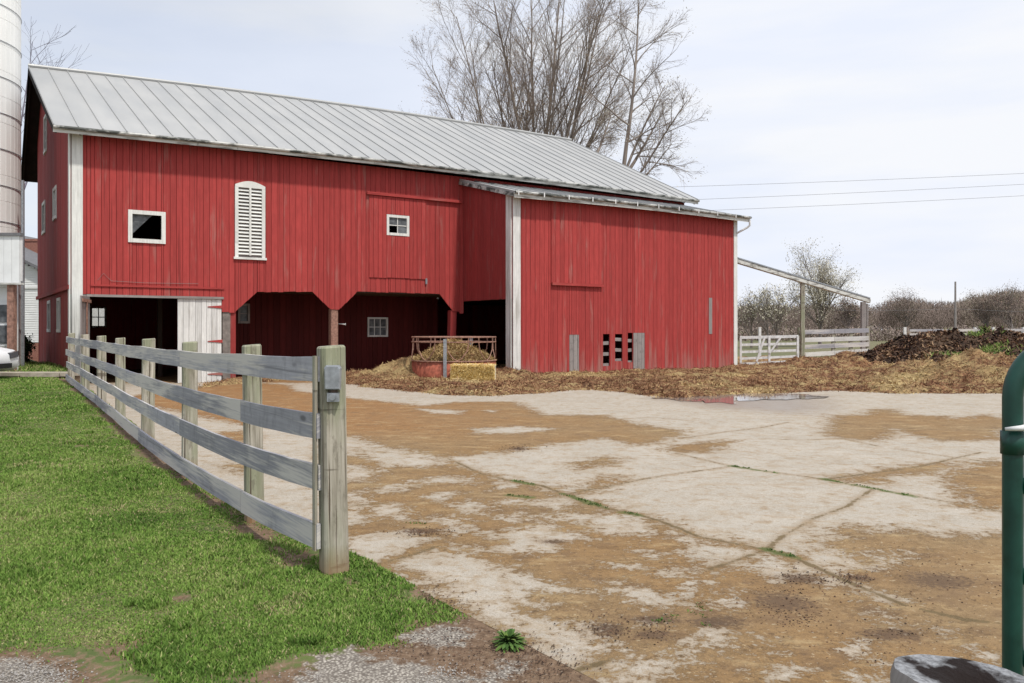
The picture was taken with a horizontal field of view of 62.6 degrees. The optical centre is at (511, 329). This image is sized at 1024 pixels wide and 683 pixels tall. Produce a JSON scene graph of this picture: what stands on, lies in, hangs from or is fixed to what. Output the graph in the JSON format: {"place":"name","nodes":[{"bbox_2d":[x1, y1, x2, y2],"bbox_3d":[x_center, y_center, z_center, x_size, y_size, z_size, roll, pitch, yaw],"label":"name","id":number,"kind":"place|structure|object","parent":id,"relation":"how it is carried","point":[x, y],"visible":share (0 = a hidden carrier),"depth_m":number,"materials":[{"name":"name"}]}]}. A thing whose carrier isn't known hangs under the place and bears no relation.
{"place":"outdoors","nodes":[
{"label":"outdoors","id":0,"kind":"place"},
{"bbox_2d":[0,360,67,371],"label":"ledge grass","id":1,"kind":"structure","parent":0,"point":[37,366],"depth_m":24.12,"materials":[{"name":"green plant"}]},
{"bbox_2d":[21,16,89,187],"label":"bare tree","id":2,"kind":"object","parent":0,"point":[24,102],"visible":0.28,"depth_m":49.14,"materials":[{"name":"brown plant"}]},
{"bbox_2d":[0,376,470,682],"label":"grass","id":3,"kind":"structure","parent":0,"point":[331,620],"depth_m":5.45,"materials":[{"name":"green plant"}]},
{"bbox_2d":[0,644,509,682],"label":"gravel","id":4,"kind":"structure","parent":0,"point":[54,679],"depth_m":3.91,"materials":[{"name":"grey gravel"}]},
{"bbox_2d":[0,378,599,682],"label":"ground","id":5,"kind":"structure","parent":0,"point":[351,663],"depth_m":4.16,"materials":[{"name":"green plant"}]},
{"bbox_2d":[66,333,348,575],"bbox_3d":[-5.883,0.887,12.847,0.216,1.626,17.644,0,0,-33],"label":"board fence","id":6,"kind":"object","parent":5,"relation":"on","point":[325,476],"visible":0.82,"depth_m":6.97,"materials":[{"name":"grey wood"}]},
{"bbox_2d":[324,365,341,401],"bbox_3d":[-1.147,0.344,5.400,0.104,0.233,0.075,0,0,-4],"label":"electric box","id":7,"kind":"object","parent":6,"relation":"attached to","point":[332,377],"visible":1,"depth_m":5.37,"materials":[{"name":"metal"}]},
{"bbox_2d":[372,579,621,682],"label":"soil crumbs","id":8,"kind":"object","parent":5,"relation":"on","point":[521,664],"visible":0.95,"depth_m":4.16,"materials":[{"name":"brown soil"}]},
{"bbox_2d":[490,629,525,652],"bbox_3d":[-0.017,1.568,4.277,0.201,0.080,0.214,0,0,0],"label":"weed plant","id":9,"kind":"object","parent":5,"relation":"on","point":[511,639],"visible":1,"depth_m":4.25,"materials":[{"name":"green plant"}]},
{"bbox_2d":[21,0,1023,328],"label":"sky","id":10,"kind":"structure","parent":0,"point":[817,92],"materials":[{"name":"white"}]},
{"bbox_2d":[90,360,1001,682],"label":"farmyard","id":11,"kind":"structure","parent":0,"point":[710,524],"depth_m":7.23,"materials":[{"name":"concrete"}]},
{"bbox_2d":[21,63,751,382],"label":"barn","id":12,"kind":"structure","parent":11,"relation":"on","point":[173,215],"depth_m":29.18,"materials":[{"name":"red paint"}]},
{"bbox_2d":[41,200,45,234],"bbox_3d":[-16.626,-3.975,29.936,0.095,1.150,1.100,0,0,-34],"label":"window","id":13,"kind":"structure","parent":12,"relation":"in","point":[43,232],"depth_m":29.57,"materials":[{"name":"white paint"}]},
{"bbox_2d":[43,114,46,155],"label":"window","id":14,"kind":"structure","parent":12,"relation":"in","point":[45,118],"depth_m":29.72,"materials":[{"name":"white paint"}]},
{"bbox_2d":[47,300,50,331],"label":"window","id":15,"kind":"structure","parent":12,"relation":"in","point":[48,302],"depth_m":28.53,"materials":[{"name":"grey glass"}]},
{"bbox_2d":[52,185,56,221],"bbox_3d":[-14.570,-4.025,26.860,0.095,1.050,1.000,0,0,-34],"label":"window","id":16,"kind":"structure","parent":12,"relation":"in","point":[54,191],"depth_m":27.00,"materials":[{"name":"white paint"}]},
{"bbox_2d":[56,297,60,331],"bbox_3d":[-14.167,-0.460,26.348,0.095,1.080,0.900,0,0,-34],"label":"window","id":17,"kind":"structure","parent":12,"relation":"in","point":[58,300],"depth_m":26.63,"materials":[{"name":"grey glass"}]},
{"bbox_2d":[80,295,91,382],"bbox_3d":[-11.738,0.299,23.214,0.081,2.438,1.260,0,0,-17],"label":"barn door","id":18,"kind":"structure","parent":12,"relation":"in","point":[85,301],"depth_m":23.05,"materials":[{"name":"wood"}]},
{"bbox_2d":[90,306,105,327],"bbox_3d":[-16.367,-0.500,33.344,0.593,0.840,0.095,0,0,-34],"label":"window","id":19,"kind":"structure","parent":12,"relation":"in","point":[98,317],"depth_m":33.30,"materials":[{"name":"white glass"}]},
{"bbox_2d":[128,209,165,243],"bbox_3d":[-10.696,-3.008,24.685,1.026,0.943,0.145,0,0,-34],"label":"window","id":20,"kind":"structure","parent":12,"relation":"in","point":[136,218],"depth_m":24.62,"materials":[{"name":"white paint"}]},
{"bbox_2d":[177,299,222,382],"bbox_3d":[-9.448,0.334,25.523,1.303,2.528,0.055,0,0,-34],"label":"barn door","id":21,"kind":"structure","parent":12,"relation":"in","point":[199,320],"depth_m":25.55,"materials":[{"name":"white paint"}]},
{"bbox_2d":[238,304,249,322],"bbox_3d":[-9.135,-0.554,28.706,0.405,0.674,0.094,0,0,-34],"label":"window","id":22,"kind":"structure","parent":12,"relation":"in","point":[244,311],"depth_m":28.73,"materials":[{"name":"grey glass"}]},
{"bbox_2d":[367,317,387,336],"bbox_3d":[-5.015,-0.101,31.466,0.829,0.727,0.095,0,0,-34],"label":"window","id":23,"kind":"structure","parent":12,"relation":"in","point":[376,326],"depth_m":31.47,"materials":[{"name":"grey glass"}]},
{"bbox_2d":[387,214,408,236],"bbox_3d":[-3.950,-3.608,29.168,0.860,0.712,0.095,0,0,-34],"label":"window","id":24,"kind":"structure","parent":12,"relation":"in","point":[402,222],"depth_m":29.22,"materials":[{"name":"white paint"}]},
{"bbox_2d":[369,195,426,283],"bbox_3d":[-3.918,-3.089,29.163,2.207,2.958,0.055,0,0,-34],"label":"sliding door","id":25,"kind":"structure","parent":12,"relation":"in","point":[390,256],"depth_m":29.11,"materials":[{"name":"red paint"}]},
{"bbox_2d":[551,201,603,286],"bbox_3d":[2.297,-2.960,29.439,2.266,2.880,0.101,0,0,-34],"label":"hay door","id":26,"kind":"structure","parent":12,"relation":"in","point":[575,228],"depth_m":29.41,"materials":[{"name":"red paint"}]},
{"bbox_2d":[411,336,496,377],"bbox_3d":[-1.833,0.895,26.594,2.704,1.371,2.716,0,0,0],"label":"hay feeder","id":27,"kind":"object","parent":11,"relation":"on","point":[430,369],"visible":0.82,"depth_m":25.50,"materials":[{"name":"red metal"}]},
{"bbox_2d":[410,336,496,363],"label":"hay stalks","id":28,"kind":"object","parent":27,"relation":"on","point":[430,350],"visible":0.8,"depth_m":26.02,"materials":[{"name":"plant"}]},
{"bbox_2d":[421,344,488,360],"bbox_3d":[-1.833,0.753,26.600,2.540,0.753,2.540,0,0,0],"label":"hay","id":29,"kind":"object","parent":27,"relation":"in","point":[455,345],"visible":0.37,"depth_m":25.83,"materials":[{"name":"plant"}]},
{"bbox_2d":[449,362,495,380],"bbox_3d":[-1.150,1.279,24.883,1.399,0.642,0.683,0,0,3],"label":"straw bale","id":30,"kind":"object","parent":11,"relation":"on","point":[476,371],"visible":0.86,"depth_m":24.62,"materials":[{"name":"yellow plant"}]},
{"bbox_2d":[198,345,1016,398],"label":"straw litter","id":31,"kind":"object","parent":11,"relation":"on","point":[862,362],"visible":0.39,"depth_m":23.89,"materials":[{"name":"brown plant"}]},
{"bbox_2d":[740,335,798,364],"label":"farm gate","id":32,"kind":"structure","parent":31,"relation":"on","point":[769,357],"depth_m":35.98,"materials":[{"name":"white paint"}]},
{"bbox_2d":[406,465,908,626],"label":"weeds","id":33,"kind":"object","parent":11,"relation":"on","point":[661,618],"visible":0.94,"depth_m":7.35,"materials":[{"name":"plant"}]},
{"bbox_2d":[382,445,1000,664],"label":"dung crumbs","id":34,"kind":"object","parent":11,"relation":"on","point":[804,617],"visible":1,"depth_m":4.75,"materials":[{"name":"brown soil"}]},
{"bbox_2d":[656,395,736,403],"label":"puddle water","id":35,"kind":"structure","parent":11,"relation":"on","point":[730,399],"depth_m":19.46,"materials":[{"name":"brown liquid"}]},
{"bbox_2d":[736,393,828,400],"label":"puddle water","id":36,"kind":"structure","parent":11,"relation":"on","point":[754,396],"depth_m":20.05,"materials":[{"name":"grey liquid"}]},
{"bbox_2d":[737,257,870,356],"bbox_3d":[12.779,-0.710,36.768,7.925,4.620,0.283,0,0,-26],"label":"manure conveyor","id":37,"kind":"object","parent":11,"relation":"on","point":[864,311],"visible":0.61,"depth_m":36.67,"materials":[{"name":"metal"}]},
{"bbox_2d":[797,326,869,356],"bbox_3d":[14.139,0.725,37.065,3.179,1.750,0.170,0,0,0],"label":"plank fence","id":38,"kind":"object","parent":11,"relation":"on","point":[834,345],"visible":0.78,"depth_m":36.98,"materials":[{"name":"white paint"}]},
{"bbox_2d":[855,327,1023,363],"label":"manure heap","id":39,"kind":"object","parent":11,"relation":"on","point":[924,342],"visible":0.11,"depth_m":29.78,"materials":[{"name":"brown soil"}]},
{"bbox_2d":[848,325,1023,362],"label":"heap straw","id":40,"kind":"object","parent":39,"relation":"on","point":[897,349],"visible":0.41,"depth_m":29.91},
{"bbox_2d":[923,324,1023,357],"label":"heap grass","id":41,"kind":"structure","parent":40,"relation":"on","point":[989,347],"depth_m":27.87,"materials":[{"name":"plant"}]},
{"bbox_2d":[852,326,1023,362],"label":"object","id":42,"kind":"object","parent":39,"relation":"on","point":[931,346],"visible":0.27,"depth_m":29.88,"materials":[{"name":"soil"}]},
{"bbox_2d":[434,330,907,608],"bbox_3d":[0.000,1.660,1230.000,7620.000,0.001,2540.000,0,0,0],"label":"field","id":43,"kind":"structure","parent":0,"point":[874,343],"depth_m":74.66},
{"bbox_2d":[0,372,79,382],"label":"stone ledge","id":44,"kind":"object","parent":43,"relation":"on","point":[41,374],"visible":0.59,"depth_m":21.51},
{"bbox_2d":[397,0,669,160],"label":"maple tree","id":45,"kind":"object","parent":43,"relation":"on","point":[532,112],"visible":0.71,"depth_m":61.30,"materials":[{"name":"grey bark"}]},
{"bbox_2d":[559,0,714,186],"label":"bare tree","id":46,"kind":"object","parent":43,"relation":"on","point":[638,138],"visible":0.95,"depth_m":52.10,"materials":[{"name":"grey plant"}]},
{"bbox_2d":[737,284,772,347],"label":"bare tree","id":47,"kind":"object","parent":43,"relation":"on","point":[751,316],"visible":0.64,"depth_m":77.61,"materials":[{"name":"grey plant"}]},
{"bbox_2d":[744,292,782,345],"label":"bare tree","id":48,"kind":"object","parent":43,"relation":"on","point":[766,328],"visible":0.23,"depth_m":83.94,"materials":[{"name":"grey plant"}]},
{"bbox_2d":[751,279,808,347],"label":"bare tree","id":49,"kind":"object","parent":43,"relation":"on","point":[769,310],"visible":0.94,"depth_m":74.41,"materials":[{"name":"plant"}]},
{"bbox_2d":[781,238,861,343],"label":"budding tree","id":50,"kind":"object","parent":43,"relation":"on","point":[815,292],"visible":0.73,"depth_m":80.50,"materials":[{"name":"grey plant"}]},
{"bbox_2d":[828,296,859,327],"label":"bare tree","id":51,"kind":"object","parent":43,"relation":"on","point":[845,310],"visible":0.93,"depth_m":149.59,"materials":[{"name":"brown plant"}]},
{"bbox_2d":[737,288,1023,334],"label":"woodland","id":52,"kind":"object","parent":43,"relation":"on","point":[942,314],"visible":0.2,"depth_m":177.30,"materials":[{"name":"plant"}]},
{"bbox_2d":[737,323,1023,340],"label":"fence","id":53,"kind":"object","parent":43,"relation":"on","point":[887,333],"visible":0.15,"depth_m":127.34,"materials":[{"name":"grey wood"}]},
{"bbox_2d":[758,327,1023,355],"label":"field fence","id":54,"kind":"object","parent":43,"relation":"on","point":[904,330],"visible":0.41,"depth_m":49.91,"materials":[{"name":"white paint"}]},
{"bbox_2d":[879,285,932,326],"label":"bare tree","id":55,"kind":"object","parent":43,"relation":"on","point":[905,315],"visible":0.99,"depth_m":169.21,"materials":[{"name":"brown plant"}]},
{"bbox_2d":[954,282,956,327],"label":"utility pole","id":56,"kind":"object","parent":43,"relation":"on","point":[955,317],"visible":0.66,"depth_m":111.92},
{"bbox_2d":[963,289,1013,326],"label":"bare tree","id":57,"kind":"object","parent":43,"relation":"on","point":[980,304],"visible":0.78,"depth_m":164.94,"materials":[{"name":"plant"}]},
{"bbox_2d":[981,279,1023,328],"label":"bare tree","id":58,"kind":"object","parent":43,"relation":"on","point":[1002,311],"visible":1,"depth_m":160.29,"materials":[{"name":"brown plant"}]},
{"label":"utility pole","id":59,"kind":"object","parent":43,"relation":"on","visible":0},
{"bbox_2d":[683,173,1023,186],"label":"power wire","id":60,"kind":"object","parent":59,"relation":"attached to","point":[854,180],"visible":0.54,"depth_m":69.99,"materials":[{"name":"grey metal"}]},
{"bbox_2d":[698,184,1021,199],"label":"power wire","id":61,"kind":"object","parent":59,"relation":"attached to","point":[862,192],"visible":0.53,"depth_m":69.99,"materials":[{"name":"grey metal"}]},
{"bbox_2d":[729,196,1010,209],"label":"power wire","id":62,"kind":"object","parent":59,"relation":"attached to","point":[868,203],"visible":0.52,"depth_m":69.99,"materials":[{"name":"grey metal"}]},
{"bbox_2d":[890,654,1023,682],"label":"cut post","id":63,"kind":"object","parent":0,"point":[921,668],"visible":1,"depth_m":1.56,"materials":[{"name":"wood"}]},
{"bbox_2d":[1000,351,1023,675],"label":"tube gate","id":64,"kind":"structure","parent":0,"point":[1012,441],"depth_m":2.03,"materials":[{"name":"green metal"}]},
{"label":"house lot","id":65,"kind":"structure","parent":0,"visible":0},
{"bbox_2d":[0,347,19,370],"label":"parked car","id":66,"kind":"object","parent":65,"relation":"on","point":[9,359],"visible":1,"depth_m":20.77,"materials":[{"name":"white paint"}]},
{"bbox_2d":[0,0,24,365],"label":"silo","id":67,"kind":"object","parent":65,"relation":"on","point":[12,201],"visible":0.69,"depth_m":25.58,"materials":[{"name":"concrete"}]},
{"bbox_2d":[0,233,24,371],"bbox_3d":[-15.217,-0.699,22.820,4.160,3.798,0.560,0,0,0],"label":"milk house","id":68,"kind":"structure","parent":65,"relation":"on","point":[11,261],"depth_m":22.64,"materials":[{"name":"paint"}]},
{"bbox_2d":[0,302,6,345],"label":"window","id":69,"kind":"structure","parent":68,"relation":"in","point":[3,305],"depth_m":22.94,"materials":[{"name":"white glass"}]},
{"bbox_2d":[25,333,35,361],"bbox_3d":[-16.888,0.589,28.883,1.479,1.378,1.359,0,0,0],"label":"shrub","id":70,"kind":"object","parent":65,"relation":"on","point":[28,347],"visible":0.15,"depth_m":28.63,"materials":[{"name":"plant"}]},
{"bbox_2d":[25,236,103,361],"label":"white house","id":71,"kind":"structure","parent":65,"relation":"on","point":[31,291],"depth_m":41.99,"materials":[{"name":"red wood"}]}
]}

